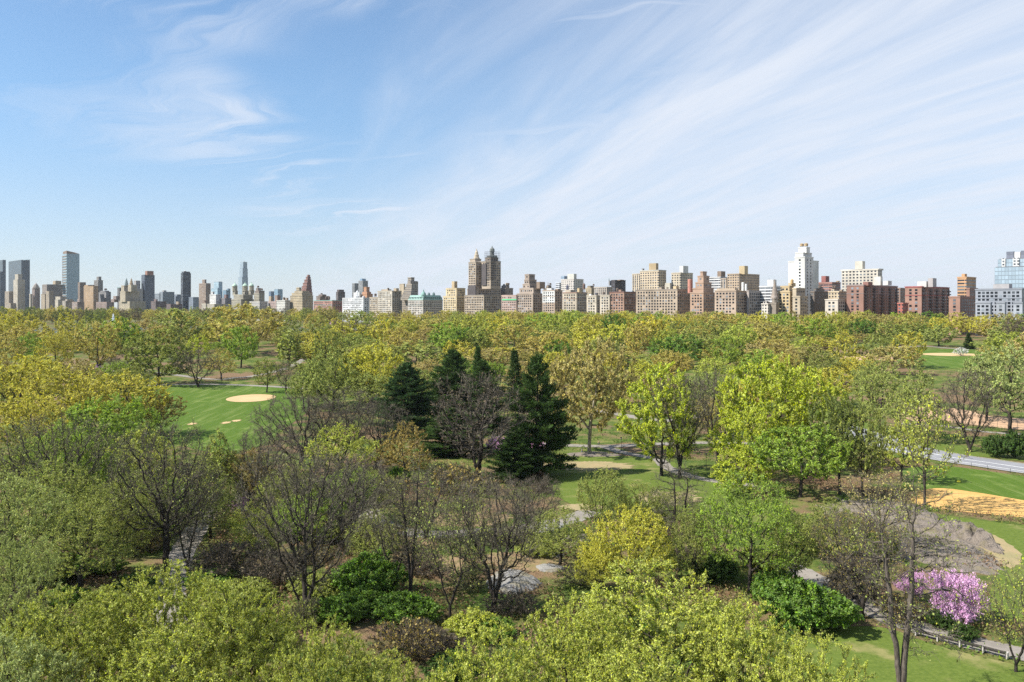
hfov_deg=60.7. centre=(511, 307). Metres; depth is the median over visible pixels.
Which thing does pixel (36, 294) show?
apartment building
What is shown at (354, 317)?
leafy tree
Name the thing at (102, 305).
apartment building
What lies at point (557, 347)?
leafy tree
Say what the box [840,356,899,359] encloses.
infield
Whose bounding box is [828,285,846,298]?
apartment building
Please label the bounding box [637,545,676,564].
leafy shrub
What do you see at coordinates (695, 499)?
bare patch
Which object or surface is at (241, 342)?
leafy tree
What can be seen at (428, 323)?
open crowned tree
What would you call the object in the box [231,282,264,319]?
domed apartment house
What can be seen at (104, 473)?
open crowned tree
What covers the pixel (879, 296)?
apartment building
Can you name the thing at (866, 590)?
bare tree
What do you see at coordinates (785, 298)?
apartment building
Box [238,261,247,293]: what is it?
glass skyscraper
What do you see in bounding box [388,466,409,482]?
leafy shrub
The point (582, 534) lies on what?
rock outcrop
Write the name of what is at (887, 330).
leafy tree
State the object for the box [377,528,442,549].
bare patch
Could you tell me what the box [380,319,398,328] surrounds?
open crowned tree
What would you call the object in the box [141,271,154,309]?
residential tower
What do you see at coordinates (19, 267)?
office tower
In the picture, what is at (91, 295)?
apartment building
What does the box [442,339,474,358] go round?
leafy tree
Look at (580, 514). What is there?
path
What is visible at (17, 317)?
open crowned tree
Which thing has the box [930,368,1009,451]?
bare tree
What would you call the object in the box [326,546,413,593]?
leafy shrub
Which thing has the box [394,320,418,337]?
leafy tree
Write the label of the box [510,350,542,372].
open crowned tree
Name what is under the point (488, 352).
open crowned tree
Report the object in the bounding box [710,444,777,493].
leafy tree
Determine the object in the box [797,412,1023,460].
grass verge
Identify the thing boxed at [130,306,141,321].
bare tree
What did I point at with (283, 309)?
bare tree
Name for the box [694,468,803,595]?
open crowned tree
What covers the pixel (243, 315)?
open crowned tree
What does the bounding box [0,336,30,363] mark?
open crowned tree
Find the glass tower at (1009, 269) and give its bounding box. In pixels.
[995,251,1023,287]
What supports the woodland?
on the ground at (238, 374)
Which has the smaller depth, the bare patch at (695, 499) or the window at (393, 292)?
the bare patch at (695, 499)
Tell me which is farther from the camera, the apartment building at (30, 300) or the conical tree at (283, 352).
the apartment building at (30, 300)
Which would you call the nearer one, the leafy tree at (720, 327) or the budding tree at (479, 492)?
the budding tree at (479, 492)
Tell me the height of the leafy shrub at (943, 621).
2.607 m
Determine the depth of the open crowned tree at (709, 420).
270.51 m
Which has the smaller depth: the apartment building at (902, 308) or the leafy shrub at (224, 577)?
the leafy shrub at (224, 577)
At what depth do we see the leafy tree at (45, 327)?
650.89 m
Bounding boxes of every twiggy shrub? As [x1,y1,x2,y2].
[0,522,21,543]
[4,586,47,612]
[122,530,162,540]
[130,534,162,551]
[180,538,263,582]
[212,508,250,525]
[234,503,259,511]
[239,546,309,588]
[244,538,280,555]
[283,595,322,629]
[291,544,331,563]
[338,520,403,551]
[365,613,446,662]
[379,475,411,492]
[390,546,447,577]
[396,625,472,658]
[422,461,449,478]
[431,459,486,493]
[440,564,492,593]
[469,481,492,493]
[474,524,534,546]
[479,589,540,616]
[531,480,552,492]
[549,564,603,588]
[674,545,714,559]
[822,556,885,602]
[828,511,879,538]
[830,552,877,569]
[872,589,929,625]
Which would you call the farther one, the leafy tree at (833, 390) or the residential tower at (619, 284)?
the residential tower at (619, 284)
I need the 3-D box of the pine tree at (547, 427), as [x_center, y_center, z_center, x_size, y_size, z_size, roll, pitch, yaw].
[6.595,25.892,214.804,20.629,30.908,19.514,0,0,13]
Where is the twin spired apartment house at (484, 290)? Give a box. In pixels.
[464,246,501,315]
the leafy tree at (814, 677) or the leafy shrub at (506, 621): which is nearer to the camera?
the leafy tree at (814, 677)
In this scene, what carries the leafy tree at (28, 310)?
on the ground at (238, 374)
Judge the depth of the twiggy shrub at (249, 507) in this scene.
172.56 m
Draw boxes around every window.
[393,292,399,317]
[424,304,441,317]
[457,294,464,314]
[465,259,500,314]
[534,290,540,313]
[638,291,688,317]
[865,302,895,327]
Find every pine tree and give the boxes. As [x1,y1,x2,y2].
[370,361,441,434]
[413,407,491,457]
[422,348,475,417]
[457,358,508,431]
[485,425,542,483]
[498,351,582,475]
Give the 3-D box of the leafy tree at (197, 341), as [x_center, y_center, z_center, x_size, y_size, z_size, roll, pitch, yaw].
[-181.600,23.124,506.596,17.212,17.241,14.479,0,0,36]
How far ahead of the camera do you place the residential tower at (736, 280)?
1032.57 m
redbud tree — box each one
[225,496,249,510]
[485,436,503,453]
[892,571,928,597]
[924,568,991,624]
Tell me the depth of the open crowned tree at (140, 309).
1394.67 m
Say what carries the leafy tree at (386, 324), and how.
on the ground at (238, 374)
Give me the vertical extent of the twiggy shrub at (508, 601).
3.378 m
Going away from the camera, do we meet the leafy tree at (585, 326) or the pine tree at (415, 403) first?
the pine tree at (415, 403)
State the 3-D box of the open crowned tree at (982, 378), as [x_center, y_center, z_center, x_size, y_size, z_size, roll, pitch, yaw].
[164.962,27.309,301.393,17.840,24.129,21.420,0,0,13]
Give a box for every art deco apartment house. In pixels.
[290,287,312,320]
[517,274,544,314]
[688,271,714,320]
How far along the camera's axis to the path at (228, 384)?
410.54 m
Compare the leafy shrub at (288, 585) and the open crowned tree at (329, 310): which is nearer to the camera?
the leafy shrub at (288, 585)
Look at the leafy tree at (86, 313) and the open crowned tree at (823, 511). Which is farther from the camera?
the leafy tree at (86, 313)
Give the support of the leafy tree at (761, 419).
on the lawn at (644, 469)
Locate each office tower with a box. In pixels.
[0,260,5,310]
[9,259,29,308]
[181,271,190,310]
[211,282,221,297]
[223,289,229,297]
[269,291,273,300]
[274,289,282,300]
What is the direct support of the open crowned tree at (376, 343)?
on the ground at (238, 374)
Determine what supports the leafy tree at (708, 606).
on the ground at (238, 374)
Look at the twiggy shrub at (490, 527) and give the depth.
150.54 m
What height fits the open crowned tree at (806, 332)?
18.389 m
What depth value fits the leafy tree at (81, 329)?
608.90 m
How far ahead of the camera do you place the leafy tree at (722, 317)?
746.13 m
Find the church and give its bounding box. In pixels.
[770,279,779,315]
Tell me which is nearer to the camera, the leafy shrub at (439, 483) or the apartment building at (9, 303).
the leafy shrub at (439, 483)
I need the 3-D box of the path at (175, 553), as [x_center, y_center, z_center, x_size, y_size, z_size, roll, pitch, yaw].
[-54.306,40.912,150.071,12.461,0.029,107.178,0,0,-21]
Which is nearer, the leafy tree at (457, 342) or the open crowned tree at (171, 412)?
the open crowned tree at (171, 412)
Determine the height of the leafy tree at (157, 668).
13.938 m
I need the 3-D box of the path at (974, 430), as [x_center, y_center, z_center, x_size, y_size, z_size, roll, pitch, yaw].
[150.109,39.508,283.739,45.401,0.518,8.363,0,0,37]
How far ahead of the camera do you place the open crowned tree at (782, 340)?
495.20 m
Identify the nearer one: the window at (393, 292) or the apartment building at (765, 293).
the apartment building at (765, 293)
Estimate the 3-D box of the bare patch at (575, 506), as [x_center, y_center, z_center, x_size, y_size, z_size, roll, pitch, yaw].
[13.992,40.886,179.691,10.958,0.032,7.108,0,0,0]
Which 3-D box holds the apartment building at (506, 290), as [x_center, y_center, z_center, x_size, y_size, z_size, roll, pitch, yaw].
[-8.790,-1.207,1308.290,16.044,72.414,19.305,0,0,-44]
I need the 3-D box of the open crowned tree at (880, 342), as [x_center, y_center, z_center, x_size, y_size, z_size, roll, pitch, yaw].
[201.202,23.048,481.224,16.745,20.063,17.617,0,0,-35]
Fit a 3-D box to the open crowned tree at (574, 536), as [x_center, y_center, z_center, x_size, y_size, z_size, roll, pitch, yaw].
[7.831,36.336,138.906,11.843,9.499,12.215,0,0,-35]
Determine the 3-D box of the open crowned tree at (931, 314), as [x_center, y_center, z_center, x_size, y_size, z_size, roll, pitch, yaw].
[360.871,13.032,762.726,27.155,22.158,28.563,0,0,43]
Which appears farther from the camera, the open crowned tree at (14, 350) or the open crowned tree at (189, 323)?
the open crowned tree at (189, 323)
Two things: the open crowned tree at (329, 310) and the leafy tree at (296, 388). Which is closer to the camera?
the leafy tree at (296, 388)
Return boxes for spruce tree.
[470,345,484,372]
[500,348,525,409]
[961,333,975,348]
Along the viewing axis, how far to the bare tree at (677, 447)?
210.25 m
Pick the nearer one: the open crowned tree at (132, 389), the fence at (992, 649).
the fence at (992, 649)
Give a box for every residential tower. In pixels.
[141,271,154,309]
[352,283,357,297]
[358,279,367,293]
[561,274,583,309]
[609,280,625,291]
[640,263,666,289]
[671,266,692,288]
[727,266,759,290]
[788,260,818,290]
[794,243,813,316]
[841,261,882,290]
[957,274,975,295]
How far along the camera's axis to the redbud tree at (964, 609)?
112.74 m
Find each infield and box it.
[226,394,275,401]
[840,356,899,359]
[902,407,1023,429]
[907,488,1023,516]
[923,353,981,355]
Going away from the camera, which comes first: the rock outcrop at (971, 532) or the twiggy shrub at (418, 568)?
the twiggy shrub at (418, 568)
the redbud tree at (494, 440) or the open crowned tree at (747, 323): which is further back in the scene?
the open crowned tree at (747, 323)
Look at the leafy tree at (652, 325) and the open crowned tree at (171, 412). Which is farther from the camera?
the leafy tree at (652, 325)
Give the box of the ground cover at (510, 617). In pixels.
[0,383,1023,681]
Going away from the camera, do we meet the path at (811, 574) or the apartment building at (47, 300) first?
the path at (811, 574)
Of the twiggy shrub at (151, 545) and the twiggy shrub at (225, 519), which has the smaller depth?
the twiggy shrub at (151, 545)
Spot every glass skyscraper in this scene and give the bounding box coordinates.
[62,251,78,301]
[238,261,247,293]
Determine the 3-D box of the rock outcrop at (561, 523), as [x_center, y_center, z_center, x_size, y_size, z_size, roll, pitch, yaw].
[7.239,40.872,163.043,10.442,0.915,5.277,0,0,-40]
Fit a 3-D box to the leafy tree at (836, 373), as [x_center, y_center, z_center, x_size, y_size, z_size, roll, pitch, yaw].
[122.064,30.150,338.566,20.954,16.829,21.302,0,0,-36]
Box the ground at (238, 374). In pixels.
[0,310,1023,681]
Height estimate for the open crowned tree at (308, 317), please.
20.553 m
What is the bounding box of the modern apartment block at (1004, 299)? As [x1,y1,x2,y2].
[975,284,1023,335]
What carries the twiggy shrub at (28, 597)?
on the ground at (238, 374)
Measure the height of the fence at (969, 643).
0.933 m
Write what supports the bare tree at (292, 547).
on the ground at (238, 374)
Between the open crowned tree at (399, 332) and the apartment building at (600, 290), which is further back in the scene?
the apartment building at (600, 290)
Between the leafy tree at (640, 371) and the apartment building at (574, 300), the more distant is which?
the apartment building at (574, 300)
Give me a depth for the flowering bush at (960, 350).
540.96 m
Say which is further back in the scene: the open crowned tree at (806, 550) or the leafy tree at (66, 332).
the leafy tree at (66, 332)
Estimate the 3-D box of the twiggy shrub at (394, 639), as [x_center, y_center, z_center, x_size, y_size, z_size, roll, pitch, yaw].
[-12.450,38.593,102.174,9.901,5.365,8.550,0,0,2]
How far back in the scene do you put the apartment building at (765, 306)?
903.90 m
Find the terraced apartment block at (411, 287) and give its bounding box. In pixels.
[399,277,417,319]
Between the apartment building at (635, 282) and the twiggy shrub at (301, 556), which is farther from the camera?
the apartment building at (635, 282)
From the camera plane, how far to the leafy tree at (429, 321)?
767.87 m
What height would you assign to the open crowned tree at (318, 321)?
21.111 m
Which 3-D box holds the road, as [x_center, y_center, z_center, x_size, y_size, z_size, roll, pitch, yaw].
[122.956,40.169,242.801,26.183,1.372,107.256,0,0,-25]
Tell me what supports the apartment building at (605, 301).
on the ground at (238, 374)
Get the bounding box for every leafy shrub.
[0,601,65,637]
[1,628,63,664]
[8,553,77,586]
[25,552,97,584]
[43,585,91,607]
[71,585,132,616]
[79,616,130,637]
[85,557,129,574]
[104,511,137,536]
[109,625,168,663]
[112,571,162,598]
[181,567,237,587]
[211,576,277,604]
[234,622,291,650]
[272,514,318,537]
[285,572,332,594]
[297,573,343,602]
[306,593,370,624]
[307,522,345,541]
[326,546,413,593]
[326,589,389,620]
[370,589,444,627]
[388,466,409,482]
[419,648,481,680]
[426,479,456,489]
[441,605,500,639]
[466,615,516,643]
[514,538,558,557]
[576,606,601,629]
[601,612,652,646]
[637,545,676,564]
[643,509,667,527]
[686,551,739,581]
[736,544,789,569]
[750,567,800,607]
[753,575,864,634]
[797,521,867,558]
[815,593,859,627]
[849,532,900,557]
[924,608,959,629]
[947,622,982,641]
[981,433,1010,456]
[1000,429,1023,457]
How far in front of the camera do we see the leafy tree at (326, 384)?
343.33 m
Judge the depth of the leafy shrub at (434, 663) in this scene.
97.67 m
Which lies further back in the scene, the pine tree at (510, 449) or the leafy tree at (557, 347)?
the leafy tree at (557, 347)
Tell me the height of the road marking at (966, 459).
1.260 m
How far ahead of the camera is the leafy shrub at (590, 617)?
110.30 m
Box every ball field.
[130,385,307,453]
[887,349,1002,368]
[903,466,1023,499]
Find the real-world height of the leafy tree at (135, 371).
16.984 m
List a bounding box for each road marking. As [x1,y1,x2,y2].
[851,430,1022,467]
[879,444,1021,470]
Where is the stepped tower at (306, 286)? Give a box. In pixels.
[301,275,312,295]
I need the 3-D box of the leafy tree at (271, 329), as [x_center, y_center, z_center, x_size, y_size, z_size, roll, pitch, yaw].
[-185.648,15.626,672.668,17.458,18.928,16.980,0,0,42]
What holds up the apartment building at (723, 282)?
on the ground at (238, 374)
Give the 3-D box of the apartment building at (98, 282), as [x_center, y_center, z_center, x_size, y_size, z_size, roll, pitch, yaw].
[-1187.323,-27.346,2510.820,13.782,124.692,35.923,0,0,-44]
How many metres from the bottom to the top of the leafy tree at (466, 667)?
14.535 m
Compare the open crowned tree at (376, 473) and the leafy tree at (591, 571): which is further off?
the open crowned tree at (376, 473)
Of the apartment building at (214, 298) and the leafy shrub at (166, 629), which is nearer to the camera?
the leafy shrub at (166, 629)
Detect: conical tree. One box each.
[188,426,245,513]
[274,330,304,365]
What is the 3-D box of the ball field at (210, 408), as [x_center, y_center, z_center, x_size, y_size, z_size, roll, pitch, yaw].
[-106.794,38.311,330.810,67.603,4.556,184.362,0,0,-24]
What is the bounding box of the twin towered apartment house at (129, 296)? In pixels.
[119,278,145,311]
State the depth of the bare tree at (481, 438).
210.28 m
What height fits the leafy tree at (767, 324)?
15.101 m
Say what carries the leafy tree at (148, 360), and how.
on the ground at (238, 374)
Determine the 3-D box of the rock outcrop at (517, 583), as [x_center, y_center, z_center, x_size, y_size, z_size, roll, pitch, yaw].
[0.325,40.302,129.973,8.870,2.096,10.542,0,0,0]
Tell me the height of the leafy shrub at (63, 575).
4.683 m
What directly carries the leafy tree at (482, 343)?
on the ground at (238, 374)
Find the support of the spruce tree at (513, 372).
on the ground at (238, 374)
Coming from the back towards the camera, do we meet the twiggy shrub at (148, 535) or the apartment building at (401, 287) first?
the apartment building at (401, 287)
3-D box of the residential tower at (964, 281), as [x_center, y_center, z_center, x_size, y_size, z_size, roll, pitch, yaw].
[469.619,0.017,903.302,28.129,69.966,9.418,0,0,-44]
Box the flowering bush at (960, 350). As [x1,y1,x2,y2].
[952,347,968,354]
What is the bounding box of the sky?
[0,0,1023,309]
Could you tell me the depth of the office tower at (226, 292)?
2027.30 m
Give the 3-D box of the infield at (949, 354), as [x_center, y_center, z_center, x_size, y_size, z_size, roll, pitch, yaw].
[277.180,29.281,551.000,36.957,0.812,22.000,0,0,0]
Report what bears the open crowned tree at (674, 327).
on the ground at (238, 374)
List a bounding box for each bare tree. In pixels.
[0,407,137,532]
[71,310,83,322]
[99,354,143,370]
[101,415,225,576]
[119,309,130,317]
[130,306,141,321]
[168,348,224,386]
[199,308,210,317]
[219,424,303,503]
[231,443,373,620]
[245,393,347,470]
[273,360,299,393]
[276,307,288,318]
[283,448,396,545]
[303,384,383,463]
[333,318,367,332]
[339,399,413,472]
[388,467,464,537]
[428,370,540,476]
[431,467,545,613]
[490,473,566,539]
[649,368,714,477]
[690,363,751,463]
[809,507,923,618]
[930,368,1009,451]
[1001,316,1023,341]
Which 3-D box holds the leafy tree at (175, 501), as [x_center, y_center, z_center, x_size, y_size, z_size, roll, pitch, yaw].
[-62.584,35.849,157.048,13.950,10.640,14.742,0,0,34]
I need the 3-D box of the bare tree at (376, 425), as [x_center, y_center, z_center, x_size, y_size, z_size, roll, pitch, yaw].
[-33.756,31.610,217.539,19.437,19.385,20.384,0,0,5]
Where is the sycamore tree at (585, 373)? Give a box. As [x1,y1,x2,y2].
[536,332,638,452]
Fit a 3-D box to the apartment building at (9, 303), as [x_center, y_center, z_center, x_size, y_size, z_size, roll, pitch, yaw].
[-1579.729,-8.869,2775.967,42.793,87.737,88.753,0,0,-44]
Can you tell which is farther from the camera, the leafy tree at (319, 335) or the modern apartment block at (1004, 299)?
the modern apartment block at (1004, 299)
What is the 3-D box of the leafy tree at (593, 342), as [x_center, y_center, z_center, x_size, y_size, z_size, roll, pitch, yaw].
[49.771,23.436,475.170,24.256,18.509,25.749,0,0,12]
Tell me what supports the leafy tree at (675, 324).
on the ground at (238, 374)
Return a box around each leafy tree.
[0,325,45,346]
[0,359,12,377]
[0,370,17,402]
[0,372,67,406]
[0,583,141,681]
[0,625,97,681]
[1,436,90,487]
[7,308,23,321]
[10,332,44,361]
[10,355,65,380]
[17,319,52,335]
[23,307,35,319]
[32,308,46,321]
[43,306,57,321]
[46,330,82,348]
[50,308,70,320]
[52,392,169,455]
[54,312,83,334]
[55,305,70,316]
[58,364,104,399]
[61,358,95,376]
[71,558,255,681]
[78,314,104,333]
[78,324,103,340]
[80,307,93,321]
[86,614,257,681]
[93,307,108,323]
[93,361,132,381]
[96,315,146,349]
[97,427,177,499]
[100,365,154,400]
[103,316,138,341]
[106,307,119,320]
[117,326,194,384]
[122,478,199,533]
[135,318,156,341]
[141,309,153,322]
[146,324,173,344]
[171,574,306,681]
[174,312,202,333]
[185,334,211,361]
[209,306,224,319]
[220,325,259,367]
[242,317,269,346]
[243,306,261,320]
[256,612,375,681]
[259,317,282,337]
[271,327,302,346]
[284,372,321,407]
[297,346,369,408]
[299,468,376,518]
[300,307,313,321]
[302,331,341,356]
[303,356,332,386]
[311,364,349,399]
[312,329,341,343]
[314,305,325,319]
[324,317,348,328]
[330,319,370,341]
[338,341,402,403]
[340,646,420,681]
[349,310,377,329]
[365,318,405,345]
[366,360,418,376]
[368,322,393,335]
[392,340,447,364]
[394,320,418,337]
[397,316,423,330]
[401,367,436,392]
[411,327,438,345]
[412,357,441,385]
[417,316,442,328]
[423,619,544,681]
[425,327,484,349]
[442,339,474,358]
[442,356,473,373]
[448,315,477,328]
[448,316,473,335]
[460,326,492,349]
[469,361,507,382]
[471,317,501,350]
[482,316,502,328]
[488,316,517,334]
[500,319,543,347]
[500,361,548,390]
[505,588,641,681]
[517,320,538,334]
[538,336,577,349]
[542,350,578,386]
[543,339,573,363]
[557,310,584,327]
[563,555,734,681]
[570,316,606,338]
[571,314,603,336]
[571,329,606,354]
[571,638,695,681]
[573,541,621,590]
[577,503,676,588]
[582,335,619,360]
[582,366,628,407]
[583,349,627,374]
[589,314,607,328]
[599,323,633,343]
[600,313,627,334]
[608,310,629,328]
[608,366,640,396]
[614,361,700,475]
[623,320,652,353]
[628,358,657,385]
[629,312,653,335]
[634,314,670,341]
[647,334,706,366]
[650,349,694,376]
[651,325,683,350]
[658,319,686,329]
[675,328,721,358]
[678,325,713,338]
[683,371,726,409]
[686,319,706,337]
[688,315,710,328]
[688,591,818,681]
[702,401,780,480]
[704,319,738,335]
[705,311,738,328]
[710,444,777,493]
[714,352,814,444]
[719,327,756,342]
[738,349,778,381]
[738,377,777,412]
[740,339,799,364]
[747,422,853,497]
[750,321,793,346]
[760,321,786,335]
[766,628,878,681]
[768,366,817,398]
[771,351,805,373]
[772,360,853,467]
[774,318,796,333]
[790,335,819,356]
[791,317,837,339]
[793,343,829,369]
[804,365,854,396]
[805,349,844,378]
[823,314,848,342]
[827,330,864,361]
[833,355,874,384]
[847,318,878,340]
[869,320,910,338]
[890,331,927,366]
[897,322,931,336]
[922,323,961,345]
[974,320,1018,337]
[983,331,1023,351]
[986,323,1023,341]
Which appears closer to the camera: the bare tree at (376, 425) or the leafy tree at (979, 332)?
the bare tree at (376, 425)
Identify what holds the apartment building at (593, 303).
on the ground at (238, 374)
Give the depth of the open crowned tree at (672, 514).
158.18 m
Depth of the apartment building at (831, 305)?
848.73 m
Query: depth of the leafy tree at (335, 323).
777.62 m
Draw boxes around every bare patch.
[238,553,311,575]
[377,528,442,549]
[415,555,467,575]
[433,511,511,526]
[473,551,544,567]
[507,557,573,572]
[544,461,633,470]
[557,503,605,510]
[633,490,701,504]
[979,535,1022,568]
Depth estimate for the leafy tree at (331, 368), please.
327.90 m
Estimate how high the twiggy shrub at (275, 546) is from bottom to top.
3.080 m
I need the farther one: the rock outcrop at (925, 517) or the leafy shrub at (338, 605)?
the rock outcrop at (925, 517)
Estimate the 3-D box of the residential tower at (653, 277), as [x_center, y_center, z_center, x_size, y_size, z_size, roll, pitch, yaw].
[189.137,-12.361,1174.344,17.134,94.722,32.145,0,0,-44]
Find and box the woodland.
[0,309,1023,371]
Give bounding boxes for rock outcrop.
[486,569,541,593]
[530,522,567,532]
[536,563,563,571]
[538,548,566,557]
[563,533,588,547]
[568,452,620,456]
[816,497,1003,574]
[937,519,1003,554]
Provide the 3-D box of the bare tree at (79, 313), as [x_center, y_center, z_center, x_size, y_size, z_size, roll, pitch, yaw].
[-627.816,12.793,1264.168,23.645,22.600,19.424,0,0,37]
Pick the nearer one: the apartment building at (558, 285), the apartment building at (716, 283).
the apartment building at (716, 283)
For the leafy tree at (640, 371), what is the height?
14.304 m
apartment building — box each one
[5,291,25,309]
[13,274,24,310]
[29,294,32,309]
[32,283,39,308]
[41,291,53,311]
[42,281,61,307]
[55,297,66,309]
[62,299,73,309]
[72,299,83,309]
[78,282,85,301]
[84,285,98,311]
[94,277,102,291]
[96,296,119,309]
[99,288,110,301]
[117,287,120,308]
[134,281,142,300]
[151,299,182,310]
[155,290,173,303]
[174,294,198,310]
[199,279,210,309]
[202,300,230,311]
[210,292,220,303]
[220,295,231,303]
[249,301,267,320]
[255,286,264,292]
[268,295,280,310]
[276,297,289,320]
[313,296,341,320]
[316,293,328,299]
[336,290,344,299]
[342,290,369,321]
[362,287,372,297]
[369,293,377,319]
[377,288,401,320]
[399,284,404,293]
[443,281,465,316]
[501,283,512,294]
[501,295,516,317]
[542,288,562,312]
[556,283,560,288]
[562,283,587,313]
[585,284,594,295]
[587,293,599,316]
[594,287,612,294]
[600,292,610,315]
[609,288,635,314]
[632,273,639,291]
[636,283,689,317]
[709,271,726,291]
[714,282,747,318]
[720,278,726,287]
[746,290,760,323]
[759,280,780,313]
[761,301,769,322]
[778,279,795,327]
[792,288,807,327]
[810,285,827,317]
[819,276,840,290]
[825,299,846,320]
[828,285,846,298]
[846,276,898,331]
[897,303,908,332]
[898,288,904,302]
[905,278,950,331]
[948,288,977,334]
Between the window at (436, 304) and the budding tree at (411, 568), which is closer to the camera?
the budding tree at (411, 568)
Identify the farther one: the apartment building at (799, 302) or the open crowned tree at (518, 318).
the apartment building at (799, 302)
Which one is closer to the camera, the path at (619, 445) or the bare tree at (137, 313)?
the path at (619, 445)
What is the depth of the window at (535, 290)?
1179.34 m
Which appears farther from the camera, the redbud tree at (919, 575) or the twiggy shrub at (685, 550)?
the twiggy shrub at (685, 550)
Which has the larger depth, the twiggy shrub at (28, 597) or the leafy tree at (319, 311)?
the leafy tree at (319, 311)
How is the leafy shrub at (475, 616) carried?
on the ground at (238, 374)
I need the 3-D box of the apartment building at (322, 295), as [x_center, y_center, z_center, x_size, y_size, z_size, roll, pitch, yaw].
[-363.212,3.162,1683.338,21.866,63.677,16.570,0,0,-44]
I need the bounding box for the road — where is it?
[847,428,1023,472]
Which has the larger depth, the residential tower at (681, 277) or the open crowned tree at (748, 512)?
the residential tower at (681, 277)
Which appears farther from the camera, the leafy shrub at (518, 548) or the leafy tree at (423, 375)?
the leafy tree at (423, 375)
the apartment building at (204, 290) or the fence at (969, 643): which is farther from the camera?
the apartment building at (204, 290)
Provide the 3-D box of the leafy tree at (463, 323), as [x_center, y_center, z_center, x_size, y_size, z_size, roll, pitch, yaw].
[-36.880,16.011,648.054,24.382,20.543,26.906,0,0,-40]
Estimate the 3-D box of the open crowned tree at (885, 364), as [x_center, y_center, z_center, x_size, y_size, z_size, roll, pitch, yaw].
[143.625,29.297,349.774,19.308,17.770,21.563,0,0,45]
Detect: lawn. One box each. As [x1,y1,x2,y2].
[541,456,752,511]
[774,626,1023,681]
[937,514,1023,621]
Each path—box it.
[148,384,302,388]
[153,488,221,667]
[171,358,306,379]
[338,484,600,537]
[544,441,759,446]
[600,410,705,421]
[600,447,755,486]
[782,564,1023,660]
[901,423,1020,434]
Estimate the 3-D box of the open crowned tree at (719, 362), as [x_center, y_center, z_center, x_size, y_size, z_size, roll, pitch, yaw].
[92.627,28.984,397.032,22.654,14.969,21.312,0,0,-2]
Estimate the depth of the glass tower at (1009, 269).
834.67 m
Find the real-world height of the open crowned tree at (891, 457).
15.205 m
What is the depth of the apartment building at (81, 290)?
2550.34 m
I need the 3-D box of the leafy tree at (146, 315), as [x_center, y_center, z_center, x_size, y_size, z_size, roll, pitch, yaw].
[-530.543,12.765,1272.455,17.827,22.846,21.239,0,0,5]
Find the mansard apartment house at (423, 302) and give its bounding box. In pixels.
[408,289,442,320]
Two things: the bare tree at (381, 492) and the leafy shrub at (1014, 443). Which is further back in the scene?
the leafy shrub at (1014, 443)
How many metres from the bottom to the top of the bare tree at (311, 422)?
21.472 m
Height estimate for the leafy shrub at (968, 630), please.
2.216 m
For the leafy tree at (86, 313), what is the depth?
1294.70 m
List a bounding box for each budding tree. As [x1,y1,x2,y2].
[150,459,226,573]
[357,474,427,590]
[376,450,440,591]
[408,493,496,616]
[441,481,494,522]
[639,455,708,571]
[679,490,742,553]
[837,467,923,543]
[839,462,989,681]
[885,389,970,508]
[974,553,1023,671]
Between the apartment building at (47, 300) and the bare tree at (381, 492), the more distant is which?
the apartment building at (47, 300)
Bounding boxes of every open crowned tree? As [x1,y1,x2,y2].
[0,306,7,318]
[0,308,45,337]
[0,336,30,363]
[0,353,87,435]
[0,395,72,459]
[0,422,50,491]
[0,456,108,540]
[0,468,88,588]
[0,534,63,635]
[18,363,122,431]
[22,496,133,590]
[24,421,123,517]
[33,327,75,364]
[65,368,173,433]
[66,479,162,577]
[67,320,123,367]
[70,451,135,518]
[91,468,178,556]
[133,308,144,322]
[140,393,187,434]
[147,307,211,340]
[149,309,168,319]
[174,481,240,538]
[198,347,237,378]
[199,321,234,344]
[206,301,289,353]
[211,318,232,332]
[224,446,275,506]
[226,505,277,556]
[244,460,320,519]
[251,357,285,392]
[268,489,342,549]
[277,315,303,334]
[295,341,328,360]
[301,422,382,475]
[303,312,323,328]
[303,314,336,333]
[310,324,342,360]
[322,306,338,319]
[329,333,374,348]
[340,372,395,410]
[341,339,402,361]
[342,509,402,556]
[350,467,400,519]
[370,420,432,483]
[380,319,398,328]
[381,326,420,352]
[414,318,450,333]
[426,321,468,348]
[463,348,517,367]
[486,324,538,349]
[502,311,525,326]
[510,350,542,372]
[521,330,576,358]
[525,312,559,329]
[526,506,592,564]
[535,318,569,333]
[548,326,573,342]
[574,468,630,539]
[619,479,668,535]
[648,487,699,532]
[654,324,680,341]
[665,506,714,584]
[686,395,730,438]
[694,356,736,380]
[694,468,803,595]
[705,335,747,365]
[720,320,757,347]
[739,321,761,333]
[743,320,771,330]
[765,338,798,354]
[766,507,830,577]
[785,319,819,341]
[805,495,867,539]
[806,388,875,494]
[830,400,889,497]
[842,311,874,335]
[847,366,915,433]
[849,359,900,399]
[858,333,891,359]
[863,343,925,375]
[866,421,934,481]
[881,364,947,438]
[895,313,918,330]
[915,310,941,327]
[958,353,1021,420]
[960,339,1023,433]
[1001,331,1023,358]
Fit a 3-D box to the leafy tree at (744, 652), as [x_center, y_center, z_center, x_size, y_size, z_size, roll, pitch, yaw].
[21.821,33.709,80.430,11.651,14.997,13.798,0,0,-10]
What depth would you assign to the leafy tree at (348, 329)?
604.60 m
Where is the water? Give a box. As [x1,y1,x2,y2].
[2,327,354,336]
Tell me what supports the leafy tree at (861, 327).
on the ground at (238, 374)
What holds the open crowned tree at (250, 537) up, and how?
on the ground at (238, 374)
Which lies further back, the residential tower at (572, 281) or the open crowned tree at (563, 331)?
the residential tower at (572, 281)

